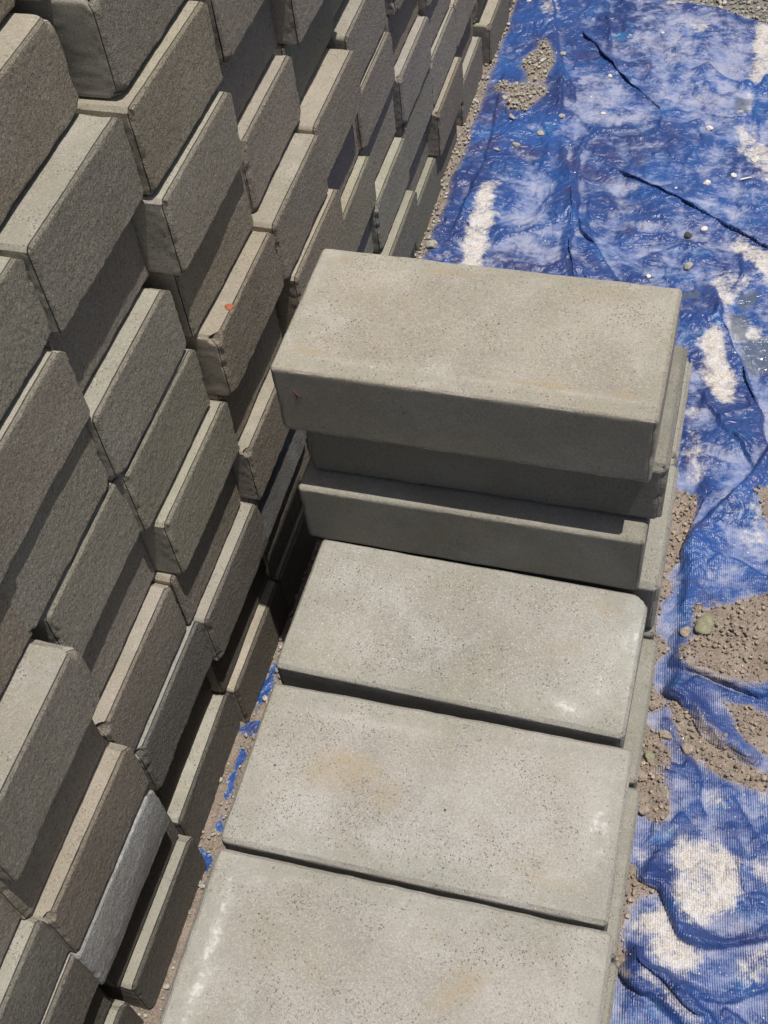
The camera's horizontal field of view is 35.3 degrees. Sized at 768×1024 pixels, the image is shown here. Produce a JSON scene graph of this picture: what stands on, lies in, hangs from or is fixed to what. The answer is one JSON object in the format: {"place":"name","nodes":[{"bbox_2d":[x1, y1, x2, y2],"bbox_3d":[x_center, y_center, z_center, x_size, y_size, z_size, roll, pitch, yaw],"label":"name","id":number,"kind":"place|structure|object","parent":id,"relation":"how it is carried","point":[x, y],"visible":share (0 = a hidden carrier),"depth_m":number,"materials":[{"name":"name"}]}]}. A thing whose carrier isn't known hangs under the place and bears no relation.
{"place":"outdoors","nodes":[
{"label":"outdoors","id":0,"kind":"place"},
{"bbox_2d":[0,543,9,582],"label":"concrete block","id":1,"kind":"object","parent":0,"point":[4,562],"depth_m":0.99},
{"bbox_2d":[0,0,14,23],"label":"concrete block","id":2,"kind":"object","parent":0,"point":[6,6],"depth_m":0.98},
{"bbox_2d":[186,0,264,65],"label":"concrete block","id":3,"kind":"object","parent":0,"point":[232,21],"depth_m":1.25,"materials":[{"name":"concrete"}]},
{"bbox_2d":[237,55,300,211],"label":"concrete block","id":4,"kind":"object","parent":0,"point":[268,119],"depth_m":1.42,"materials":[{"name":"concrete"}]},
{"bbox_2d":[216,0,276,118],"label":"concrete block","id":5,"kind":"object","parent":4,"relation":"on","point":[242,68],"depth_m":1.37,"materials":[{"name":"concrete"}]},
{"bbox_2d":[275,189,345,329],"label":"concrete block","id":6,"kind":"object","parent":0,"point":[327,230],"depth_m":1.55,"materials":[{"name":"concrete"}]},
{"bbox_2d":[251,133,327,282],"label":"concrete block","id":7,"kind":"object","parent":6,"relation":"on","point":[285,212],"depth_m":1.47,"materials":[{"name":"concrete"}]},
{"bbox_2d":[331,0,343,18],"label":"concrete block","id":8,"kind":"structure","parent":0,"point":[335,5],"depth_m":1.65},
{"bbox_2d":[326,0,386,81],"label":"concrete block","id":9,"kind":"object","parent":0,"point":[358,27],"depth_m":1.69,"materials":[{"name":"concrete"}]},
{"bbox_2d":[602,962,617,1023],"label":"concrete block","id":10,"kind":"object","parent":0,"point":[612,979],"depth_m":1.21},
{"bbox_2d":[158,849,613,1023],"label":"concrete block","id":11,"kind":"object","parent":10,"relation":"on","point":[270,941],"depth_m":1.15,"materials":[{"name":"concrete"}]},
{"bbox_2d":[624,638,658,788],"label":"concrete block","id":12,"kind":"object","parent":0,"point":[636,728],"depth_m":1.39,"materials":[{"name":"concrete"}]},
{"bbox_2d":[276,539,647,748],"bbox_3d":[0.093,0.162,1.400,0.393,0.096,0.184,10,54,13],"label":"concrete block","id":13,"kind":"object","parent":12,"relation":"on","point":[520,651],"depth_m":1.35,"materials":[{"name":"concrete"}]},
{"bbox_2d":[643,516,672,639],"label":"concrete block","id":14,"kind":"object","parent":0,"point":[649,633],"depth_m":1.46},
{"bbox_2d":[330,465,678,627],"bbox_3d":[0.151,0.012,1.509,0.401,0.096,0.190,9,54,13],"label":"concrete block","id":15,"kind":"object","parent":14,"relation":"on","point":[647,592],"depth_m":1.41,"materials":[{"name":"concrete"}]},
{"bbox_2d":[298,456,649,589],"bbox_3d":[0.119,-0.042,1.433,0.397,0.096,0.190,9,54,13],"label":"concrete block","id":16,"kind":"object","parent":15,"relation":"on","point":[586,545],"depth_m":1.37,"materials":[{"name":"concrete"}]},
{"bbox_2d":[306,345,687,518],"bbox_3d":[0.128,-0.118,1.368,0.399,0.096,0.188,9,54,13],"label":"concrete block","id":17,"kind":"object","parent":16,"relation":"on","point":[541,484],"depth_m":1.31,"materials":[{"name":"concrete"}]},
{"bbox_2d":[270,249,681,481],"bbox_3d":[0.101,-0.162,1.282,0.396,0.096,0.191,9,54,13],"label":"concrete block","id":18,"kind":"object","parent":17,"relation":"on","point":[569,373],"depth_m":1.23,"materials":[{"name":"grey concrete"}]},
{"bbox_2d":[670,361,692,467],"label":"concrete block","id":19,"kind":"object","parent":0,"point":[680,420],"depth_m":1.53,"materials":[{"name":"concrete"}]},
{"bbox_2d":[682,0,767,23],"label":"ground","id":20,"kind":"structure","parent":0,"point":[737,4],"depth_m":2.63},
{"bbox_2d":[103,998,143,1023],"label":"concrete block","id":21,"kind":"object","parent":20,"relation":"on","point":[121,1012],"depth_m":1.36,"materials":[{"name":"concrete"}]},
{"bbox_2d":[83,986,110,1023],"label":"concrete block","id":22,"kind":"object","parent":21,"relation":"on","point":[99,1007],"depth_m":1.31,"materials":[{"name":"concrete"}]},
{"bbox_2d":[39,953,98,1023],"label":"concrete block","id":23,"kind":"object","parent":22,"relation":"on","point":[73,992],"depth_m":1.20,"materials":[{"name":"concrete"}]},
{"bbox_2d":[0,917,68,1023],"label":"concrete block","id":24,"kind":"object","parent":23,"relation":"on","point":[34,957],"depth_m":1.12,"materials":[{"name":"concrete"}]},
{"bbox_2d":[0,897,19,964],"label":"concrete block","id":25,"kind":"object","parent":24,"relation":"on","point":[9,918],"depth_m":1.09,"materials":[{"name":"concrete"}]},
{"bbox_2d":[98,834,205,1008],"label":"concrete block","id":26,"kind":"object","parent":20,"relation":"on","point":[146,971],"depth_m":1.43,"materials":[{"name":"concrete"}]},
{"bbox_2d":[103,806,178,986],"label":"concrete block","id":27,"kind":"object","parent":26,"relation":"on","point":[135,924],"depth_m":1.39,"materials":[{"name":"concrete"}]},
{"bbox_2d":[68,789,168,984],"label":"concrete block","id":28,"kind":"object","parent":27,"relation":"on","point":[95,953],"depth_m":1.27,"materials":[{"name":"concrete"}]},
{"bbox_2d":[28,741,149,951],"bbox_3d":[-0.472,0.304,1.260,0.401,0.097,0.190,10,54,14],"label":"concrete block","id":29,"kind":"object","parent":28,"relation":"on","point":[78,876],"depth_m":1.19,"materials":[{"name":"concrete"}]},
{"bbox_2d":[0,719,105,918],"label":"concrete block","id":30,"kind":"object","parent":29,"relation":"on","point":[20,896],"depth_m":1.14,"materials":[{"name":"concrete"}]},
{"bbox_2d":[0,638,100,881],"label":"concrete block","id":31,"kind":"object","parent":30,"relation":"on","point":[49,698],"depth_m":1.05,"materials":[{"name":"concrete"}]},
{"bbox_2d":[0,589,31,695],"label":"concrete block","id":32,"kind":"object","parent":31,"relation":"on","point":[15,636],"depth_m":1.04,"materials":[{"name":"concrete"}]},
{"bbox_2d":[167,690,239,845],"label":"concrete block","id":33,"kind":"object","parent":20,"relation":"on","point":[193,796],"depth_m":1.55,"materials":[{"name":"concrete"}]},
{"bbox_2d":[150,674,210,811],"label":"concrete block","id":34,"kind":"object","parent":33,"relation":"on","point":[164,793],"depth_m":1.51,"materials":[{"name":"concrete"}]},
{"bbox_2d":[134,621,212,790],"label":"concrete block","id":35,"kind":"object","parent":34,"relation":"on","point":[162,731],"depth_m":1.40,"materials":[{"name":"concrete"}]},
{"bbox_2d":[92,582,186,751],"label":"concrete block","id":36,"kind":"object","parent":35,"relation":"on","point":[129,694],"depth_m":1.31,"materials":[{"name":"concrete"}]},
{"bbox_2d":[82,535,154,693],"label":"concrete block","id":37,"kind":"object","parent":36,"relation":"on","point":[118,615],"depth_m":1.27,"materials":[{"name":"concrete"}]},
{"bbox_2d":[31,476,139,655],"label":"concrete block","id":38,"kind":"object","parent":37,"relation":"on","point":[75,606],"depth_m":1.17,"materials":[{"name":"concrete"}]},
{"bbox_2d":[0,425,107,631],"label":"concrete block","id":39,"kind":"object","parent":38,"relation":"on","point":[42,557],"depth_m":1.09,"materials":[{"name":"concrete"}]},
{"bbox_2d":[0,349,89,561],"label":"concrete block","id":40,"kind":"object","parent":39,"relation":"on","point":[43,421],"depth_m":1.02,"materials":[{"name":"concrete"}]},
{"bbox_2d":[0,256,50,420],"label":"concrete block","id":41,"kind":"object","parent":40,"relation":"on","point":[25,331],"depth_m":0.98,"materials":[{"name":"concrete"}]},
{"bbox_2d":[223,579,288,722],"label":"concrete block","id":42,"kind":"object","parent":20,"relation":"on","point":[255,656],"depth_m":1.66,"materials":[{"name":"concrete"}]},
{"bbox_2d":[207,557,267,691],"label":"concrete block","id":43,"kind":"object","parent":42,"relation":"on","point":[220,671],"depth_m":1.60,"materials":[{"name":"concrete"}]},
{"bbox_2d":[192,501,267,660],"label":"concrete block","id":44,"kind":"object","parent":43,"relation":"on","point":[226,591],"depth_m":1.50,"materials":[{"name":"concrete"}]},
{"bbox_2d":[152,470,240,623],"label":"concrete block","id":45,"kind":"object","parent":44,"relation":"on","point":[188,586],"depth_m":1.43,"materials":[{"name":"concrete"}]},
{"bbox_2d":[139,400,239,573],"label":"concrete block","id":46,"kind":"object","parent":45,"relation":"on","point":[171,535],"depth_m":1.34,"materials":[{"name":"concrete"}]},
{"bbox_2d":[117,349,209,531],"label":"concrete block","id":47,"kind":"object","parent":46,"relation":"on","point":[146,476],"depth_m":1.27,"materials":[{"name":"concrete"}]},
{"bbox_2d":[82,287,185,479],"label":"concrete block","id":48,"kind":"object","parent":47,"relation":"on","point":[127,383],"depth_m":1.18,"materials":[{"name":"concrete"}]},
{"bbox_2d":[44,220,147,391],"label":"concrete block","id":49,"kind":"object","parent":48,"relation":"on","point":[83,340],"depth_m":1.13,"materials":[{"name":"concrete"}]},
{"bbox_2d":[0,113,143,332],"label":"concrete block","id":50,"kind":"object","parent":49,"relation":"on","point":[72,210],"depth_m":1.03,"materials":[{"name":"concrete"}]},
{"bbox_2d":[0,13,78,224],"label":"concrete block","id":51,"kind":"object","parent":50,"relation":"on","point":[39,97],"depth_m":0.99,"materials":[{"name":"concrete"}]},
{"bbox_2d":[268,505,317,612],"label":"concrete block","id":52,"kind":"object","parent":20,"relation":"on","point":[295,559],"depth_m":1.75,"materials":[{"name":"concrete"}]},
{"bbox_2d":[263,441,309,576],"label":"concrete block","id":53,"kind":"object","parent":52,"relation":"on","point":[285,521],"depth_m":1.70,"materials":[{"name":"concrete"}]},
{"bbox_2d":[240,429,306,539],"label":"concrete block","id":54,"kind":"object","parent":53,"relation":"on","point":[269,503],"depth_m":1.61,"materials":[{"name":"concrete"}]},
{"bbox_2d":[231,347,288,499],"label":"concrete block","id":55,"kind":"object","parent":54,"relation":"on","point":[263,436],"depth_m":1.50,"materials":[{"name":"concrete"}]},
{"bbox_2d":[207,307,281,440],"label":"concrete block","id":56,"kind":"object","parent":55,"relation":"on","point":[240,400],"depth_m":1.48,"materials":[{"name":"concrete"}]},
{"bbox_2d":[185,231,283,395],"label":"concrete block","id":57,"kind":"object","parent":56,"relation":"on","point":[223,342],"depth_m":1.36,"materials":[{"name":"grey concrete"}]},
{"bbox_2d":[142,168,252,336],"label":"concrete block","id":58,"kind":"object","parent":57,"relation":"on","point":[194,288],"depth_m":1.30,"materials":[{"name":"concrete"}]},
{"bbox_2d":[130,91,244,274],"bbox_3d":[-0.371,-0.369,1.277,0.401,0.097,0.190,9,54,13],"label":"concrete block","id":59,"kind":"object","parent":58,"relation":"on","point":[173,216],"depth_m":1.21,"materials":[{"name":"concrete"}]},
{"bbox_2d":[76,0,222,194],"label":"concrete block","id":60,"kind":"object","parent":59,"relation":"on","point":[157,106],"depth_m":1.14,"materials":[{"name":"concrete"}]},
{"bbox_2d":[9,0,183,98],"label":"concrete block","id":61,"kind":"object","parent":60,"relation":"on","point":[108,46],"depth_m":1.05,"materials":[{"name":"concrete"}]},
{"bbox_2d":[410,248,414,257],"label":"concrete block","id":62,"kind":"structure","parent":20,"relation":"on","point":[412,254],"depth_m":2.15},
{"bbox_2d":[373,190,419,257],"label":"concrete block","id":63,"kind":"object","parent":62,"relation":"on","point":[402,236],"depth_m":2.01,"materials":[{"name":"concrete"}]},
{"bbox_2d":[370,137,409,251],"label":"concrete block","id":64,"kind":"object","parent":63,"relation":"on","point":[392,178],"depth_m":1.93,"materials":[{"name":"concrete"}]},
{"bbox_2d":[358,88,395,180],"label":"concrete block","id":65,"kind":"object","parent":64,"relation":"on","point":[380,140],"depth_m":1.89,"materials":[{"name":"concrete"}]},
{"bbox_2d":[355,32,394,153],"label":"concrete block","id":66,"kind":"object","parent":65,"relation":"on","point":[377,81],"depth_m":1.79,"materials":[{"name":"concrete"}]},
{"bbox_2d":[414,156,440,252],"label":"concrete block","id":67,"kind":"object","parent":20,"relation":"on","point":[428,188],"depth_m":2.23,"materials":[{"name":"concrete"}]},
{"bbox_2d":[406,127,427,190],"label":"concrete block","id":68,"kind":"object","parent":67,"relation":"on","point":[418,164],"depth_m":2.17,"materials":[{"name":"concrete"}]},
{"bbox_2d":[394,68,433,169],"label":"concrete block","id":69,"kind":"object","parent":68,"relation":"on","point":[411,130],"depth_m":2.06,"materials":[{"name":"concrete"}]},
{"bbox_2d":[392,16,430,127],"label":"concrete block","id":70,"kind":"object","parent":69,"relation":"on","point":[412,64],"depth_m":1.97,"materials":[{"name":"concrete"}]},
{"bbox_2d":[383,0,418,63],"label":"concrete block","id":71,"kind":"object","parent":70,"relation":"on","point":[398,25],"depth_m":1.92,"materials":[{"name":"concrete"}]},
{"bbox_2d":[385,0,403,14],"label":"concrete block","id":72,"kind":"object","parent":71,"relation":"on","point":[392,7],"depth_m":1.82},
{"bbox_2d":[439,116,456,178],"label":"concrete block","id":73,"kind":"object","parent":20,"relation":"on","point":[444,158],"depth_m":2.35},
{"bbox_2d":[427,57,463,155],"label":"concrete block","id":74,"kind":"object","parent":73,"relation":"on","point":[446,107],"depth_m":2.22,"materials":[{"name":"concrete"}]},
{"bbox_2d":[430,7,456,105],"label":"concrete block","id":75,"kind":"object","parent":74,"relation":"on","point":[443,49],"depth_m":2.17,"materials":[{"name":"concrete"}]},
{"bbox_2d":[416,0,450,46],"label":"concrete block","id":76,"kind":"object","parent":75,"relation":"on","point":[435,12],"depth_m":2.10,"materials":[{"name":"concrete"}]},
{"bbox_2d":[418,0,431,9],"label":"concrete block","id":77,"kind":"object","parent":76,"relation":"on","point":[423,4],"depth_m":2.00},
{"bbox_2d":[457,36,482,125],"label":"concrete block","id":78,"kind":"object","parent":20,"relation":"on","point":[472,67],"depth_m":2.44,"materials":[{"name":"concrete"}]},
{"bbox_2d":[454,13,472,60],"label":"concrete block","id":79,"kind":"object","parent":78,"relation":"on","point":[462,47],"depth_m":2.40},
{"bbox_2d":[449,0,476,47],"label":"concrete block","id":80,"kind":"object","parent":79,"relation":"on","point":[463,9],"depth_m":2.26,"materials":[{"name":"concrete"}]},
{"bbox_2d":[199,0,767,1023],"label":"tarpaulin","id":81,"kind":"object","parent":20,"relation":"on","point":[635,198],"visible":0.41,"depth_m":2.14,"materials":[{"name":"blue plastic"}]},
{"bbox_2d":[426,240,437,248],"bbox_3d":[0.088,-0.493,2.221,0.022,0.013,0.021,9,54,13],"label":"clod","id":82,"kind":"object","parent":81,"relation":"on","point":[431,244],"visible":1,"depth_m":2.22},
{"bbox_2d":[130,0,767,1023],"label":"loose soil","id":83,"kind":"structure","parent":81,"relation":"on","point":[646,796],"depth_m":1.63,"materials":[{"name":"soil"}]},
{"bbox_2d":[638,770,647,780],"bbox_3d":[0.333,0.341,1.557,0.016,0.008,0.013,9,54,13],"label":"clod","id":84,"kind":"object","parent":83,"relation":"on","point":[642,775],"visible":0.78,"depth_m":1.55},
{"bbox_2d":[644,750,653,762],"bbox_3d":[0.346,0.319,1.571,0.013,0.009,0.016,9,54,13],"label":"clod","id":85,"kind":"object","parent":83,"relation":"on","point":[649,755],"visible":1,"depth_m":1.57,"materials":[{"name":"beige stone"}]},
{"bbox_2d":[615,485,767,967],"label":"soil crumbs","id":86,"kind":"object","parent":83,"relation":"on","point":[733,622],"visible":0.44,"depth_m":1.63,"materials":[{"name":"soil"}]},
{"bbox_2d":[694,615,713,633],"bbox_3d":[0.446,0.156,1.671,0.024,0.015,0.035,18,57,19],"label":"stone","id":87,"kind":"object","parent":83,"relation":"on","point":[705,624],"visible":1,"depth_m":1.66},
{"bbox_2d":[512,142,520,146],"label":"clod","id":88,"kind":"object","parent":81,"relation":"on","point":[515,144],"visible":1,"depth_m":2.38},
{"bbox_2d":[537,130,543,135],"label":"clod","id":89,"kind":"object","parent":81,"relation":"on","point":[540,132],"visible":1,"depth_m":2.40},
{"bbox_2d":[457,23,763,1018],"bbox_3d":[0.361,-0.163,1.934,0.747,0.033,2.440,9,54,13],"label":"grit","id":90,"kind":"object","parent":81,"relation":"on","point":[735,671],"visible":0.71,"depth_m":1.98,"materials":[{"name":"stone"}]},
{"bbox_2d":[638,804,649,814],"bbox_3d":[0.330,0.379,1.530,0.016,0.010,0.012,-23,54,-11],"label":"clod","id":91,"kind":"object","parent":81,"relation":"on","point":[644,809],"visible":0.99,"depth_m":1.53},
{"bbox_2d":[660,730,671,738],"bbox_3d":[0.372,0.294,1.591,0.017,0.009,0.013,9,54,13],"label":"clod","id":92,"kind":"object","parent":81,"relation":"on","point":[665,734],"visible":1,"depth_m":1.59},
{"bbox_2d":[680,626,690,637],"bbox_3d":[0.418,0.166,1.674,0.014,0.007,0.018,9,54,13],"label":"clod","id":93,"kind":"object","parent":81,"relation":"on","point":[685,631],"visible":1,"depth_m":1.67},
{"bbox_2d":[681,743,693,754],"bbox_3d":[0.396,0.309,1.573,0.017,0.010,0.017,9,54,13],"label":"clod","id":94,"kind":"object","parent":81,"relation":"on","point":[687,748],"visible":1,"depth_m":1.57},
{"bbox_2d":[684,231,691,238],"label":"pebble","id":95,"kind":"object","parent":81,"relation":"on","point":[687,235],"visible":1,"depth_m":2.17,"materials":[{"name":"stone"}]},
{"bbox_2d":[684,262,692,269],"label":"pebble","id":96,"kind":"object","parent":81,"relation":"on","point":[688,265],"visible":1,"depth_m":2.12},
{"bbox_2d":[700,226,707,231],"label":"pebble","id":97,"kind":"object","parent":81,"relation":"on","point":[704,229],"visible":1,"depth_m":2.17,"materials":[{"name":"stone"}]},
{"bbox_2d":[703,180,710,184],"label":"pebble","id":98,"kind":"object","parent":81,"relation":"on","point":[707,182],"visible":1,"depth_m":2.25,"materials":[{"name":"stone"}]},
{"bbox_2d":[706,125,712,130],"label":"pebble","id":99,"kind":"object","parent":81,"relation":"on","point":[708,127],"visible":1,"depth_m":2.36,"materials":[{"name":"stone"}]},
{"bbox_2d":[751,156,759,161],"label":"pebble","id":100,"kind":"object","parent":81,"relation":"on","point":[755,159],"visible":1,"depth_m":2.28,"materials":[{"name":"stone"}]},
{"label":"concrete block","id":101,"kind":"object","parent":81,"relation":"on","visible":0},
{"bbox_2d":[607,787,639,963],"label":"concrete block","id":102,"kind":"object","parent":101,"relation":"on","point":[625,853],"depth_m":1.28,"materials":[{"name":"concrete"}]},
{"bbox_2d":[220,684,632,931],"bbox_3d":[0.050,0.321,1.287,0.399,0.096,0.190,9,54,13],"label":"concrete block","id":103,"kind":"object","parent":102,"relation":"on","point":[518,820],"depth_m":1.24,"materials":[{"name":"concrete"}]},
{"bbox_2d":[473,0,508,65],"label":"concrete block","id":104,"kind":"object","parent":20,"relation":"on","point":[489,25],"depth_m":2.54,"materials":[{"name":"concrete"}]},
{"bbox_2d":[472,0,484,22],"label":"concrete block","id":105,"kind":"object","parent":104,"relation":"on","point":[477,8],"depth_m":2.49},
{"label":"concrete block","id":106,"kind":"object","parent":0,"visible":0},
{"bbox_2d":[306,433,310,456],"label":"concrete block","id":107,"kind":"object","parent":106,"relation":"on","point":[307,446],"depth_m":1.79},
{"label":"concrete block","id":108,"kind":"object","parent":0,"visible":0},
{"bbox_2d":[279,329,286,345],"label":"concrete block","id":109,"kind":"object","parent":108,"relation":"on","point":[283,332],"depth_m":1.60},
{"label":"concrete block","id":110,"kind":"object","parent":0,"visible":0},
{"bbox_2d":[357,218,373,253],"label":"concrete block","id":111,"kind":"object","parent":110,"relation":"on","point":[366,244],"depth_m":1.89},
{"bbox_2d":[341,156,375,251],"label":"concrete block","id":112,"kind":"object","parent":111,"relation":"on","point":[358,197],"depth_m":1.77,"materials":[{"name":"concrete"}]},
{"bbox_2d":[327,120,358,196],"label":"concrete block","id":113,"kind":"object","parent":112,"relation":"on","point":[341,170],"depth_m":1.72,"materials":[{"name":"concrete"}]},
{"bbox_2d":[293,48,361,178],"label":"concrete block","id":114,"kind":"object","parent":113,"relation":"on","point":[330,101],"depth_m":1.59,"materials":[{"name":"concrete"}]},
{"bbox_2d":[272,0,332,100],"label":"concrete block","id":115,"kind":"object","parent":114,"relation":"on","point":[306,53],"depth_m":1.55,"materials":[{"name":"concrete"}]},
{"bbox_2d":[269,0,323,44],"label":"concrete block","id":116,"kind":"object","parent":115,"relation":"on","point":[292,20],"depth_m":1.44,"materials":[{"name":"concrete"}]}
]}

